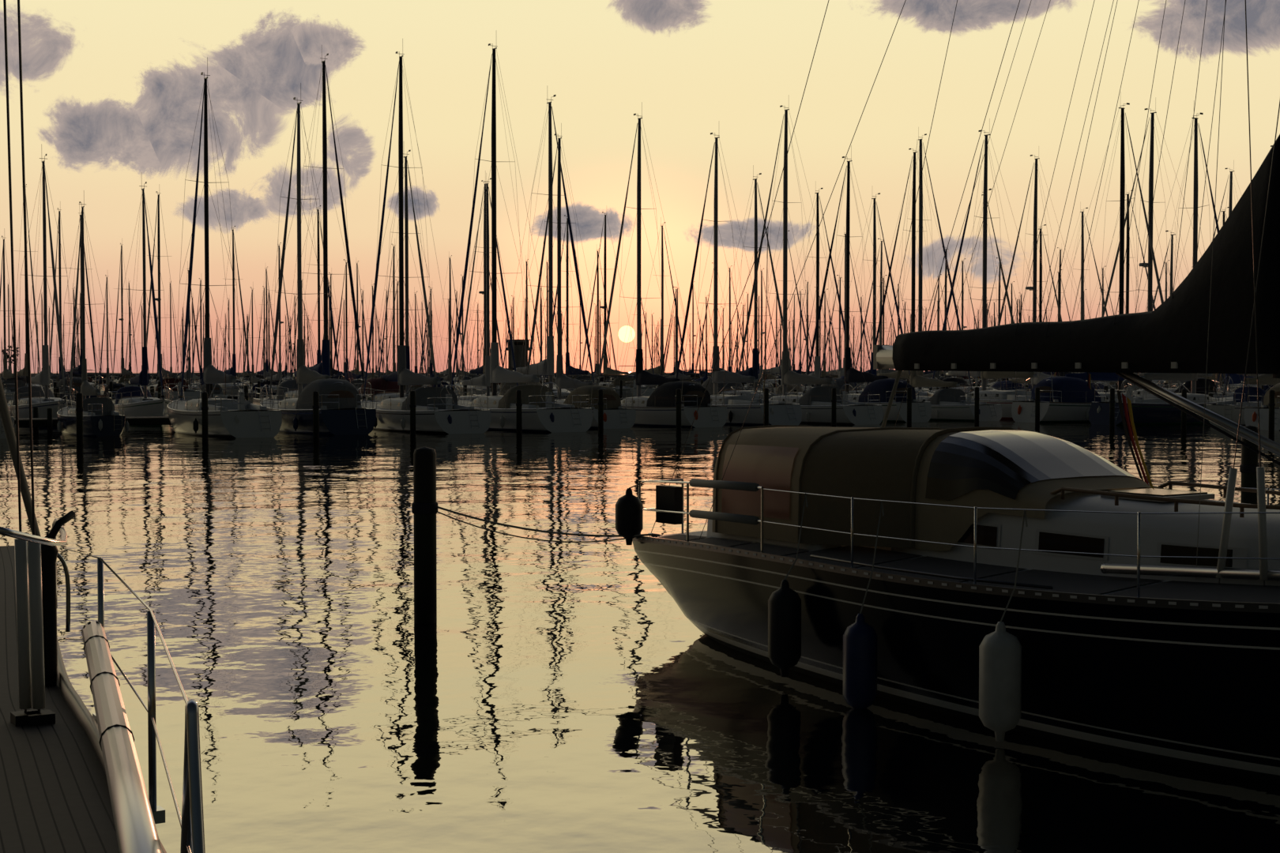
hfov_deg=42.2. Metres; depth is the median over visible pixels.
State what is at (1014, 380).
boat
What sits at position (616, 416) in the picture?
boat
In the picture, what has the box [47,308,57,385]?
boat
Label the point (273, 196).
cloud
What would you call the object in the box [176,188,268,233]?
cloud
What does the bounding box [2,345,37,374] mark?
shore trees
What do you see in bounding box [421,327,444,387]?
boat
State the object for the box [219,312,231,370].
boat
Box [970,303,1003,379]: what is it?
boat
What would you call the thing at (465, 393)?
pile
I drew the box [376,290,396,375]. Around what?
boat
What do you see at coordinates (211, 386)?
pile
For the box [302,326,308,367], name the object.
boat
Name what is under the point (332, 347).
boat
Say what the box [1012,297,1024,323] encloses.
boat
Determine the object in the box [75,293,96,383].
boat
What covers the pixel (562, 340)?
boat
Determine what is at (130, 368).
boat
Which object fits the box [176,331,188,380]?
boat
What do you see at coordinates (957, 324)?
boat
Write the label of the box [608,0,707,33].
cloud
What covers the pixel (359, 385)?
boat
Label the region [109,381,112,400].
pile
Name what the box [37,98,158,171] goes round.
cloud
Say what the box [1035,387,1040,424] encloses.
pile
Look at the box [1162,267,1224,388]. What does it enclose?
boat
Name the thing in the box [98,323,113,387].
boat
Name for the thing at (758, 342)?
boat
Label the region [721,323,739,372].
boat
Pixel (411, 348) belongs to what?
boat
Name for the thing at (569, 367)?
boat
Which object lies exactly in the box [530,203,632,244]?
cloud
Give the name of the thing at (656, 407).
boat
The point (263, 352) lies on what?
boat
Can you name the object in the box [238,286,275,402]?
boat
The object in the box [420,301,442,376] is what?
boat
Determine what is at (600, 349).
boat
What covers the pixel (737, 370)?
boat
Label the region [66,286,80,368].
boat
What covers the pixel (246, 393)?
pile
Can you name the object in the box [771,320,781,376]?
boat
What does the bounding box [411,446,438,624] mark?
pile
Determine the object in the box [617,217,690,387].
boat
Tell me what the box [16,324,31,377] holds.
boat
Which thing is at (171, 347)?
boat
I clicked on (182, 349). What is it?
boat
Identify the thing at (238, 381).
boat
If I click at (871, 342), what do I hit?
boat
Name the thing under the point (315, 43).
cloud
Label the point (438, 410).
boat
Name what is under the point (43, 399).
boat
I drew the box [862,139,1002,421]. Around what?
boat
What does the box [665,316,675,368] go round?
boat
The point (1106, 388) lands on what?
pile
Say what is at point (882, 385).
boat
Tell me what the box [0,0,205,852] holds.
sailboat
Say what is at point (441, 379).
boat
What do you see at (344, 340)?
boat
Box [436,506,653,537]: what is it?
stern line
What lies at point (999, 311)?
boat
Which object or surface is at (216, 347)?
boat
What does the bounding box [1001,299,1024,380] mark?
boat
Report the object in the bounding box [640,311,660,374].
boat
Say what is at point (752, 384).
boat
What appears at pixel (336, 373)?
boat
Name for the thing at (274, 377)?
boat
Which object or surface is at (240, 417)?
boat
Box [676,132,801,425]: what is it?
boat
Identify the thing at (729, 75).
sky
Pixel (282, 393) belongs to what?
boat
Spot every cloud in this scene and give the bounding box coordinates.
[0,4,75,97]
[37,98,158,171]
[131,48,215,176]
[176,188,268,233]
[193,11,341,115]
[207,67,285,175]
[259,163,357,217]
[293,19,365,71]
[327,116,375,181]
[387,185,439,220]
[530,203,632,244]
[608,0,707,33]
[689,217,815,252]
[873,0,1072,33]
[909,235,1018,283]
[1131,0,1279,60]
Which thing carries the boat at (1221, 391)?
on the water
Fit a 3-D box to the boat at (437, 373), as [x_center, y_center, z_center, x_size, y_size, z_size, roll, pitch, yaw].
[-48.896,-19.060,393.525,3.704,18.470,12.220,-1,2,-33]
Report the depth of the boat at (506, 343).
405.66 m
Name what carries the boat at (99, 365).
on the water
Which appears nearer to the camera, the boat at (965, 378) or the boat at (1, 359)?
the boat at (965, 378)
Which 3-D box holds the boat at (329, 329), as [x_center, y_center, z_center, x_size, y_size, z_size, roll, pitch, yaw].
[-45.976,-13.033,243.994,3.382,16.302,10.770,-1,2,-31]
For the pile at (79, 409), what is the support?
in the water
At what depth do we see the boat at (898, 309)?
301.39 m
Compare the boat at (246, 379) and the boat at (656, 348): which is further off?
the boat at (656, 348)
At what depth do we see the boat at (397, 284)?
234.88 m
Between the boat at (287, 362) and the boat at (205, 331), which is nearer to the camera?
the boat at (205, 331)
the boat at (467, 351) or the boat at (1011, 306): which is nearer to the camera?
the boat at (1011, 306)
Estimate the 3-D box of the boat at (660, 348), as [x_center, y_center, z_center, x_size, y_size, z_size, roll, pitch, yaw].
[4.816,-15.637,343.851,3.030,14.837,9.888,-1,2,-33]
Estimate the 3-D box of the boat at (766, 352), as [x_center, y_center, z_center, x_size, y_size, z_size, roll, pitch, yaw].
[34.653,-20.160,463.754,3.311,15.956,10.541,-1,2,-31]
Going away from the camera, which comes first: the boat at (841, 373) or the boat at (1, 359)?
the boat at (841, 373)
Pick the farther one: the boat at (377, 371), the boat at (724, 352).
the boat at (377, 371)
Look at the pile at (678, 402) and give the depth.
79.13 m
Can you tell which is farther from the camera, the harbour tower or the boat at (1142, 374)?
the harbour tower
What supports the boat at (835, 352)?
on the water
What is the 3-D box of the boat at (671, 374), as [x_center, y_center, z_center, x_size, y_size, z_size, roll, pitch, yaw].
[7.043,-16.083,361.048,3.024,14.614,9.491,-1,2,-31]
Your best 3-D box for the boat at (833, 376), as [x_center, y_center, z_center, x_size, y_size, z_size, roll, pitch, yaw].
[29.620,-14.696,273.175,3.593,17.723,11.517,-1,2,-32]
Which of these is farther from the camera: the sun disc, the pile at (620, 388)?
the sun disc
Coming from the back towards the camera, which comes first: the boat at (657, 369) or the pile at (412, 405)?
the boat at (657, 369)
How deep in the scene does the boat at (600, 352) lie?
267.21 m
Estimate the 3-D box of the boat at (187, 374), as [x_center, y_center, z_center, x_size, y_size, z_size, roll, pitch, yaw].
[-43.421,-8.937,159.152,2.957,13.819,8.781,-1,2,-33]
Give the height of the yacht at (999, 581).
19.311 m
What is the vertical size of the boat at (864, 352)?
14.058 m
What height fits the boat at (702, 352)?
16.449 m
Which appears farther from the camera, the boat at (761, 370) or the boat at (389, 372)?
the boat at (389, 372)
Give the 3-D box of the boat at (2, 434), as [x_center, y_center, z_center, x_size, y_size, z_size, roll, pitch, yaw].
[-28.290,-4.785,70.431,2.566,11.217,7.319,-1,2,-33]
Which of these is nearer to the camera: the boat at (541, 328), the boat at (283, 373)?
the boat at (283, 373)
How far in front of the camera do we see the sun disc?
4974.44 m
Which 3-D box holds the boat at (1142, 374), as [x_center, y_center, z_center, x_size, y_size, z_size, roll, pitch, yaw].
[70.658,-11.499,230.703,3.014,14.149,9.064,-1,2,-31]
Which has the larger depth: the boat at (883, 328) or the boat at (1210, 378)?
the boat at (883, 328)
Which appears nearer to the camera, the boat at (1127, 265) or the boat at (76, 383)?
the boat at (1127, 265)
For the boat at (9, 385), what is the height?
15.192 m
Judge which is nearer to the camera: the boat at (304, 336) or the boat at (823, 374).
the boat at (823, 374)
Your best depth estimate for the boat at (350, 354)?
386.20 m
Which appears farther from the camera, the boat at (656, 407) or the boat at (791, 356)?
the boat at (791, 356)
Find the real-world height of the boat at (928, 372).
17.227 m
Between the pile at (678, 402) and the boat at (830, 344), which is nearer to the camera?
the pile at (678, 402)
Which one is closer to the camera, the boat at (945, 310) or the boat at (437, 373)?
the boat at (945, 310)
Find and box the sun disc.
[618,325,635,342]
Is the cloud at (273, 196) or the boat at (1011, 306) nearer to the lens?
the boat at (1011, 306)
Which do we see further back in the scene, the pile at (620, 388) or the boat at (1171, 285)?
the pile at (620, 388)
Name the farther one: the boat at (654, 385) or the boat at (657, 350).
the boat at (657, 350)
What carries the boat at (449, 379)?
on the water
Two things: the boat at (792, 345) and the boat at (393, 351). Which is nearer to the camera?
the boat at (393, 351)
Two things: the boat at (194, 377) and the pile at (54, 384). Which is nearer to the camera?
the pile at (54, 384)
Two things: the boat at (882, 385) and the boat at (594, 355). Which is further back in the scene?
the boat at (594, 355)
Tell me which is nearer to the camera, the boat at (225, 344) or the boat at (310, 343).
the boat at (310, 343)
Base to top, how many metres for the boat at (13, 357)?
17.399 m
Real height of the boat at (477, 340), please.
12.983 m
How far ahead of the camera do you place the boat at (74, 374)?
154.44 m
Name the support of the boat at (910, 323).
on the water
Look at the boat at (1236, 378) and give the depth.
111.35 m
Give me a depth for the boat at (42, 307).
220.93 m
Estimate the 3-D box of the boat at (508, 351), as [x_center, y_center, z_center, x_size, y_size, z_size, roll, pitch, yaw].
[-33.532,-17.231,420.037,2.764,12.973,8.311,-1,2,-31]
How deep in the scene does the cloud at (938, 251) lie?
4391.25 m
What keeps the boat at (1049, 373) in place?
on the water
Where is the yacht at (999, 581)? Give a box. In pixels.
[615,0,1279,783]
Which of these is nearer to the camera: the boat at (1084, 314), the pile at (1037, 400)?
the pile at (1037, 400)
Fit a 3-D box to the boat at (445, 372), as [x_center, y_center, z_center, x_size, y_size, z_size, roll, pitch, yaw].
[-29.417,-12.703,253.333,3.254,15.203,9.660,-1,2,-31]
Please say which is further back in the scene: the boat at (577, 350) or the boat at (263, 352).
the boat at (263, 352)
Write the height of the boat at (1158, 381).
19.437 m
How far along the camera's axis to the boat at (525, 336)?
259.80 m
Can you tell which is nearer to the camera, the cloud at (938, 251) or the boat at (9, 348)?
the boat at (9, 348)
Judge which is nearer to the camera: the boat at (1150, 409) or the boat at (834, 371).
the boat at (1150, 409)
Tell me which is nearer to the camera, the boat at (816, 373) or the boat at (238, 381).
the boat at (816, 373)
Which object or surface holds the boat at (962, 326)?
on the water
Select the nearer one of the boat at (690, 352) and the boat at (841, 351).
the boat at (841, 351)
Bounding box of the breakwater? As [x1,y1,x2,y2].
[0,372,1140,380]
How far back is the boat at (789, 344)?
272.77 m
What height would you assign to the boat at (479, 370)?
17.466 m
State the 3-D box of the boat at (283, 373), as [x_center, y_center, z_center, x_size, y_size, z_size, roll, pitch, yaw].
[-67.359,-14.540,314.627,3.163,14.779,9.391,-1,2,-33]
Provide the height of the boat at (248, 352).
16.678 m
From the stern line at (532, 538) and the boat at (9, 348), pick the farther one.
the boat at (9, 348)
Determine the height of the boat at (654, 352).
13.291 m
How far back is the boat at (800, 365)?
289.39 m
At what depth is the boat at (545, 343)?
411.01 m
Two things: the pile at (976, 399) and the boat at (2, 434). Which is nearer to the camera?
the boat at (2, 434)
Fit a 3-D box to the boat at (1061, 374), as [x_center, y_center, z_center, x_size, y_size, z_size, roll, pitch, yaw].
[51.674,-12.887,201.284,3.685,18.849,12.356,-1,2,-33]
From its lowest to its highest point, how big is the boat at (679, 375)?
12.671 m
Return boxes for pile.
[52,381,56,397]
[54,386,60,398]
[75,392,83,442]
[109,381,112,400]
[150,386,154,397]
[158,381,161,399]
[201,391,208,440]
[210,384,212,398]
[243,385,248,400]
[257,381,260,398]
[312,391,319,436]
[409,390,416,435]
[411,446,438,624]
[463,385,467,395]
[515,390,522,432]
[597,389,603,431]
[619,380,622,399]
[675,388,681,429]
[763,387,768,425]
[771,383,775,395]
[831,387,836,425]
[906,387,911,424]
[974,387,979,422]
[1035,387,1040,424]
[1103,386,1108,392]
[1109,387,1114,427]
[1181,388,1186,429]
[1208,385,1213,397]
[1239,425,1259,504]
[1268,390,1275,432]
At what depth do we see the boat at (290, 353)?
302.45 m
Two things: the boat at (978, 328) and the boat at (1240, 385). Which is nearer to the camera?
the boat at (1240, 385)
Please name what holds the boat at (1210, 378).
on the water
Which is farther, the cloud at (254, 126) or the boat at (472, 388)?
the cloud at (254, 126)
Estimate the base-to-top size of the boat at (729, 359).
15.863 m
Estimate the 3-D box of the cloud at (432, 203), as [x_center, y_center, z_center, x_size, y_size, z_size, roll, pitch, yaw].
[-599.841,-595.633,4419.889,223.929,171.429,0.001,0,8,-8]
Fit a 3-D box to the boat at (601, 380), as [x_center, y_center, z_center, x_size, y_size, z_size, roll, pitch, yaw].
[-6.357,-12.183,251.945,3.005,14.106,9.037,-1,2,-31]
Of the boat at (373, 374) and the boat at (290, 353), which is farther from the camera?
the boat at (290, 353)
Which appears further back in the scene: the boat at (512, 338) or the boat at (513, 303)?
the boat at (512, 338)
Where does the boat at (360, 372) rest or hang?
on the water
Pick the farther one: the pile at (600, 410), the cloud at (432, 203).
the cloud at (432, 203)
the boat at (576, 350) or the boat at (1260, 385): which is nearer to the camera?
the boat at (1260, 385)
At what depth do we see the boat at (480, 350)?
245.03 m
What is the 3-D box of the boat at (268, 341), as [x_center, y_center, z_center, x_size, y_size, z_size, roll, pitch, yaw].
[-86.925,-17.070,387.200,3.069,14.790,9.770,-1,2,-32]
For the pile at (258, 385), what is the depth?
141.87 m
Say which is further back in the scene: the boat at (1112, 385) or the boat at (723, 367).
the boat at (723, 367)
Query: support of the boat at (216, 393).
on the water
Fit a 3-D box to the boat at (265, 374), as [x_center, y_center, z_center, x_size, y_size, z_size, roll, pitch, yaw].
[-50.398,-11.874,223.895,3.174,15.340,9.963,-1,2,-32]
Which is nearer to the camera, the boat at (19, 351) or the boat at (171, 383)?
the boat at (171, 383)
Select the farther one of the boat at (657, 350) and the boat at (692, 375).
the boat at (657, 350)
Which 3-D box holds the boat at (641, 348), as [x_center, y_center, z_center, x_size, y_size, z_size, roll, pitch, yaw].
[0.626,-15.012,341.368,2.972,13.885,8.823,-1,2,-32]
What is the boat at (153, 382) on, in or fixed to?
on the water
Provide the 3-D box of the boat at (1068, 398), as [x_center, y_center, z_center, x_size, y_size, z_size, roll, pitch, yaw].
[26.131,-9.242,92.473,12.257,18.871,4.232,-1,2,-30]
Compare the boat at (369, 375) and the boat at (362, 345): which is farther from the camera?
the boat at (362, 345)
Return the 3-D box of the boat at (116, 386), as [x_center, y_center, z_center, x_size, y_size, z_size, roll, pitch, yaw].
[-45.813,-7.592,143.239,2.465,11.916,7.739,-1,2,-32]
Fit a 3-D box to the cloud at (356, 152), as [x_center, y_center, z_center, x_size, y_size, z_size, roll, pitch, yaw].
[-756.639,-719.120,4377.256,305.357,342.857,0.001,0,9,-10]
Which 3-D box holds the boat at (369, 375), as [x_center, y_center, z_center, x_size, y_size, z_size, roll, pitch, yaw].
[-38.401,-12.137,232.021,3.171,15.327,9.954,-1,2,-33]
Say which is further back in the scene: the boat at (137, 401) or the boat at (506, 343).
the boat at (506, 343)
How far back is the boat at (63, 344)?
350.42 m
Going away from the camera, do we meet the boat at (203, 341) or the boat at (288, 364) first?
the boat at (203, 341)
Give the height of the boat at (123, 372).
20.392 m
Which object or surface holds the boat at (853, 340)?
on the water
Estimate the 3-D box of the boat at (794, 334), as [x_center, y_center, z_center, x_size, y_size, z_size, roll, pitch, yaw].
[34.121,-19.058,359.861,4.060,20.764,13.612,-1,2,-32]
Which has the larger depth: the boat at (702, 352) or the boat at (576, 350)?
the boat at (702, 352)
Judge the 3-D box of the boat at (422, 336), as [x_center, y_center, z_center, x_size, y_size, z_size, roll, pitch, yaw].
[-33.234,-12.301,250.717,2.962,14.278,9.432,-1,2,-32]
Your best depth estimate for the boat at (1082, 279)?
122.60 m
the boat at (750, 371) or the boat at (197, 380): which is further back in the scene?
the boat at (197, 380)
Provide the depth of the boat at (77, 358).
213.05 m
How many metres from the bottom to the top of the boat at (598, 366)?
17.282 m
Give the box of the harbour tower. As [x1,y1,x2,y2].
[506,339,529,368]
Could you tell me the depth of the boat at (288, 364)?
387.96 m
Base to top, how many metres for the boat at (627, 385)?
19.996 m
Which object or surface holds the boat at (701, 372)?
on the water
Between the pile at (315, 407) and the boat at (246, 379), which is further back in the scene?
the boat at (246, 379)
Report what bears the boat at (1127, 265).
on the water
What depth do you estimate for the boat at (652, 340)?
271.72 m
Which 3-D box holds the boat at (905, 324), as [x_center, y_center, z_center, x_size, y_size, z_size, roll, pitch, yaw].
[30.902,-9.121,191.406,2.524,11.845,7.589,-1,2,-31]
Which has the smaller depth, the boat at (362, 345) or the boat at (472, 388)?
the boat at (472, 388)
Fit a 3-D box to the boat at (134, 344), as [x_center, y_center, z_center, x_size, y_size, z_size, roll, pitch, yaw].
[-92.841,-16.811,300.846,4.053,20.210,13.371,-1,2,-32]
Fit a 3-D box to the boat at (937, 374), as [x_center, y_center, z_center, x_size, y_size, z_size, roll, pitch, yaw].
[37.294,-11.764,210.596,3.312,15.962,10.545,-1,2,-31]
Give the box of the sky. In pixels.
[0,0,1279,372]
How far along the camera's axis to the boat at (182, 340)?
303.46 m
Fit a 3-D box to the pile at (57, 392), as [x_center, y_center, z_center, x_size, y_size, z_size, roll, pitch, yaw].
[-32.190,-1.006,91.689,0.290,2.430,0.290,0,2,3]
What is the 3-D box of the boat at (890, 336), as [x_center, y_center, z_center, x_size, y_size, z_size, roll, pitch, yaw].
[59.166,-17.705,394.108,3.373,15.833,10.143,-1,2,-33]
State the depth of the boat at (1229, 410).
83.87 m
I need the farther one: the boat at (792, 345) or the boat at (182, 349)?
the boat at (792, 345)
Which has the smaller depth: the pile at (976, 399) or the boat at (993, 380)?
the pile at (976, 399)
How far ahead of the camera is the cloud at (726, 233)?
4460.15 m
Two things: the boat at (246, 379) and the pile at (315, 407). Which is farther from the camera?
the boat at (246, 379)
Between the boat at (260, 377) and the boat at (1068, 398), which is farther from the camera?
the boat at (260, 377)
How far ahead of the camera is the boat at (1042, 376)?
102.14 m
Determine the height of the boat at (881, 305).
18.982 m
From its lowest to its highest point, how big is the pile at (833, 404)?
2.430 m
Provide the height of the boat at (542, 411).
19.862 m
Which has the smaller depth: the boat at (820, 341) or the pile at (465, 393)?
the pile at (465, 393)
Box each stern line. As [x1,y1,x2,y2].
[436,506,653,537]
[437,512,636,542]
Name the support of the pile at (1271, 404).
in the water
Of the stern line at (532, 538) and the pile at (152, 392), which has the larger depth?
the pile at (152, 392)
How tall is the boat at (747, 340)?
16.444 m
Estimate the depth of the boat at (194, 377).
219.89 m
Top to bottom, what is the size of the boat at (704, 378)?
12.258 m
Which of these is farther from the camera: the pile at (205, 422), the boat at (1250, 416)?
the boat at (1250, 416)
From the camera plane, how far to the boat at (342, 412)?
73.85 m
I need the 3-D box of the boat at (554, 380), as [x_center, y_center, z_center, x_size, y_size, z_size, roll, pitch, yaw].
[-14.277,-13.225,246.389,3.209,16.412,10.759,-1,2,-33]
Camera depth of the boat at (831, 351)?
459.65 m
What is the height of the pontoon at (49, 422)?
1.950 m
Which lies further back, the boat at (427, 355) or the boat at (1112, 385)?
the boat at (427, 355)
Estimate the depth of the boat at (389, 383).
94.22 m
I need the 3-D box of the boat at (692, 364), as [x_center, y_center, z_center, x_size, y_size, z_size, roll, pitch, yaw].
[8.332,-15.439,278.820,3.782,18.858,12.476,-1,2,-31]
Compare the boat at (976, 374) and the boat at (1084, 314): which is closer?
the boat at (976, 374)
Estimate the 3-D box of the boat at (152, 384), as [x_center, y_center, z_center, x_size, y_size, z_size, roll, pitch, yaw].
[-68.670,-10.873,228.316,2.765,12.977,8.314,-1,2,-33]
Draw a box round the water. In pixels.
[0,372,1279,852]
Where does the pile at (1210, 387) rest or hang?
in the water
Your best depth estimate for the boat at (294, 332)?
227.32 m
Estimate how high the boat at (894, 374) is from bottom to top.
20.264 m
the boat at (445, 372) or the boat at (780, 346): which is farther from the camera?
the boat at (780, 346)
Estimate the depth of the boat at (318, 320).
167.58 m
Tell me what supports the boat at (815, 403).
on the water
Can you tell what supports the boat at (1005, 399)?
on the water
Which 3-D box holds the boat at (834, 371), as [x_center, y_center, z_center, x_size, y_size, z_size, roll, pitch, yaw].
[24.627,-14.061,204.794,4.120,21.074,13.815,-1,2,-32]
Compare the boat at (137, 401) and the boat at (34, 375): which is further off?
the boat at (34, 375)
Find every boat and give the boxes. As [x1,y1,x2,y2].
[0,184,42,386]
[0,235,35,402]
[0,284,14,381]
[0,340,3,376]
[0,404,16,438]
[4,154,76,428]
[10,333,19,373]
[16,299,35,377]
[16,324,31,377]
[30,293,53,387]
[42,207,96,402]
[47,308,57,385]
[48,214,105,391]
[53,333,59,374]
[56,198,128,436]
[61,314,69,371]
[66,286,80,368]
[73,307,81,368]
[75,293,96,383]
[92,342,103,383]
[95,274,124,400]
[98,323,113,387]
[105,181,173,426]
[106,243,150,387]
[112,282,137,380]
[124,304,138,375]
[133,303,153,385]
[137,191,202,400]
[149,314,165,384]
[153,281,179,385]
[167,56,282,438]
[172,318,188,379]
[174,267,200,391]
[174,306,192,383]
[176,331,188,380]
[185,297,203,386]
[188,278,227,399]
[192,315,215,383]
[195,301,205,383]
[202,314,212,362]
[213,319,222,369]
[214,221,255,399]
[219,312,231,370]
[219,329,228,371]
[222,297,248,385]
[235,320,251,382]
[237,316,252,379]
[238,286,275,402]
[240,315,258,379]
[241,267,278,385]
[249,242,295,394]
[252,52,372,405]
[253,286,286,385]
[256,328,266,375]
[259,289,289,381]
[260,82,376,435]
[262,324,274,374]
[281,316,293,380]
[282,205,342,382]
[284,316,296,380]
[284,342,293,376]
[284,350,291,378]
[286,293,306,376]
[290,278,316,380]
[295,302,312,365]
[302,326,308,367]
[304,315,314,368]
[320,272,353,382]
[320,291,338,368]
[327,332,332,376]
[331,259,367,392]
[334,300,357,375]
[342,260,371,380]
[348,319,362,379]
[348,322,365,379]
[353,289,380,380]
[356,321,369,375]
[357,51,491,434]
[357,149,443,401]
[358,283,383,380]
[360,327,370,378]
[364,319,385,379]
[368,310,385,376]
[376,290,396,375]
[378,244,429,393]
[385,279,424,387]
[387,332,396,370]
[408,286,430,387]
[408,327,417,371]
[410,302,430,374]
[410,327,421,372]
[419,286,457,390]
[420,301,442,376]
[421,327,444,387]
[423,312,444,375]
[424,324,434,376]
[425,255,466,390]
[436,299,462,382]
[444,289,471,380]
[445,43,592,432]
[446,276,480,384]
[449,177,518,400]
[451,254,503,382]
[455,180,540,396]
[466,311,483,375]
[466,330,472,372]
[468,299,483,375]
[473,94,598,399]
[477,315,490,375]
[499,320,506,368]
[502,295,527,370]
[506,259,546,383]
[508,335,511,368]
[509,305,524,370]
[515,298,536,376]
[525,123,636,429]
[529,286,556,384]
[530,256,564,381]
[534,297,554,378]
[539,321,555,377]
[542,214,615,392]
[545,313,572,378]
[553,307,581,379]
[570,304,582,377]
[573,320,589,375]
[574,248,617,383]
[580,211,655,399]
[584,303,610,383]
[585,298,613,381]
[588,314,611,380]
[588,337,597,372]
[597,101,727,427]
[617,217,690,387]
[617,283,657,388]
[633,323,650,370]
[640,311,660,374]
[643,312,660,368]
[647,335,659,374]
[648,326,660,374]
[650,322,669,374]
[652,319,673,376]
[660,286,698,382]
[663,322,682,377]
[664,286,703,384]
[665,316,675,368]
[666,320,685,378]
[673,281,710,378]
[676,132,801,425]
[681,323,704,377]
[688,295,713,381]
[693,262,752,390]
[693,319,712,379]
[694,321,712,376]
[699,265,750,383]
[701,165,798,399]
[708,303,737,377]
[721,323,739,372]
[721,336,728,367]
[726,313,751,372]
[730,105,883,425]
[730,302,771,394]
[734,293,764,371]
[736,268,781,395]
[745,294,780,379]
[757,230,814,387]
[759,322,775,373]
[760,188,860,395]
[762,290,797,379]
[763,332,772,368]
[770,327,783,376]
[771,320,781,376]
[771,323,783,376]
[775,333,794,378]
[776,316,804,379]
[778,294,812,376]
[790,289,814,374]
[791,280,829,391]
[792,319,802,371]
[800,145,931,422]
[800,286,838,378]
[801,294,834,374]
[804,289,839,378]
[811,192,916,395]
[811,226,870,383]
[820,274,869,389]
[822,309,839,371]
[825,332,833,365]
[832,336,839,369]
[834,335,843,369]
[842,295,872,372]
[849,315,862,368]
[854,127,975,396]
[854,332,870,372]
[855,238,930,388]
[857,274,895,383]
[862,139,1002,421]
[862,324,873,360]
[865,301,892,368]
[881,284,908,343]
[885,322,895,369]
[890,300,935,389]
[906,313,916,333]
[915,188,1031,392]
[922,273,959,380]
[922,298,955,378]
[922,306,948,377]
[925,248,993,389]
[926,129,1059,419]
[929,258,989,382]
[952,304,968,377]
[963,309,1001,382]
[963,316,976,381]
[970,252,1027,387]
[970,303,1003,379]
[971,302,1011,382]
[980,154,1105,391]
[987,281,1020,383]
[990,222,1072,391]
[1001,294,1044,379]
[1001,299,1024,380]
[1011,102,1185,422]
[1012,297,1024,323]
[1025,207,1127,392]
[1042,247,1110,389]
[1042,269,1070,375]
[1074,289,1097,382]
[1084,107,1257,397]
[1085,190,1176,393]
[1087,112,1252,425]
[1087,266,1114,383]
[1095,289,1138,390]
[1127,230,1235,394]
[1136,301,1168,383]
[1152,259,1170,383]
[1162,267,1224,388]
[1172,159,1273,394]
[1174,207,1267,391]
[1205,374,1279,426]
[1212,145,1272,392]
[1214,373,1257,390]
[1219,373,1271,397]
[1243,373,1279,430]
[1248,374,1257,376]
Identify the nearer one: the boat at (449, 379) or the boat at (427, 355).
the boat at (449, 379)
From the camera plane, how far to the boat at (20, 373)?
152.86 m
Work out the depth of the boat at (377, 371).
386.72 m
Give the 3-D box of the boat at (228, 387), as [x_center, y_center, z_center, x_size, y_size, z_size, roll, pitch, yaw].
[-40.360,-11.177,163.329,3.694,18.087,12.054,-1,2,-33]
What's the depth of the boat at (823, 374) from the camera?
199.64 m
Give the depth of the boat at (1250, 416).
78.60 m
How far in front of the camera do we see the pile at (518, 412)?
74.58 m
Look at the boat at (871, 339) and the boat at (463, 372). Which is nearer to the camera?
the boat at (463, 372)
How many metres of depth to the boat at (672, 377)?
273.43 m
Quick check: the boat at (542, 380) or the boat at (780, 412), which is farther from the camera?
the boat at (542, 380)
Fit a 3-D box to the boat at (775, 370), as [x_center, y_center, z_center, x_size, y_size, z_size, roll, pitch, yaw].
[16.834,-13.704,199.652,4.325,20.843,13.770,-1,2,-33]
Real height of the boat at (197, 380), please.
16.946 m
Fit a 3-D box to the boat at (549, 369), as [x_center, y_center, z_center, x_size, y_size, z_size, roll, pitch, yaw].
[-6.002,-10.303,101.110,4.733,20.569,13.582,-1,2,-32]
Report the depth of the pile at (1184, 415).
78.51 m
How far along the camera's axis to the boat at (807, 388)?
184.06 m
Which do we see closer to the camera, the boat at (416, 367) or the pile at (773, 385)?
the pile at (773, 385)
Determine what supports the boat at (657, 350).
on the water
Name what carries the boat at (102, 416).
on the water
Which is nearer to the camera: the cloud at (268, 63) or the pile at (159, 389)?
the pile at (159, 389)
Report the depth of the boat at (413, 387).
156.91 m
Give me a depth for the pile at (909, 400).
86.79 m
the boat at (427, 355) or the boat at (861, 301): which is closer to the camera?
the boat at (861, 301)
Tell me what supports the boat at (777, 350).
on the water
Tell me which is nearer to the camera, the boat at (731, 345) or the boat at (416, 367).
the boat at (416, 367)
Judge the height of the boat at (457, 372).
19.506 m
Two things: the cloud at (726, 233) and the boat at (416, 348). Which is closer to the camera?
the boat at (416, 348)
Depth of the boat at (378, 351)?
323.29 m
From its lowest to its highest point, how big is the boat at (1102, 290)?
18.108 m
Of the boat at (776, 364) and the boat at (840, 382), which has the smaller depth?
the boat at (840, 382)

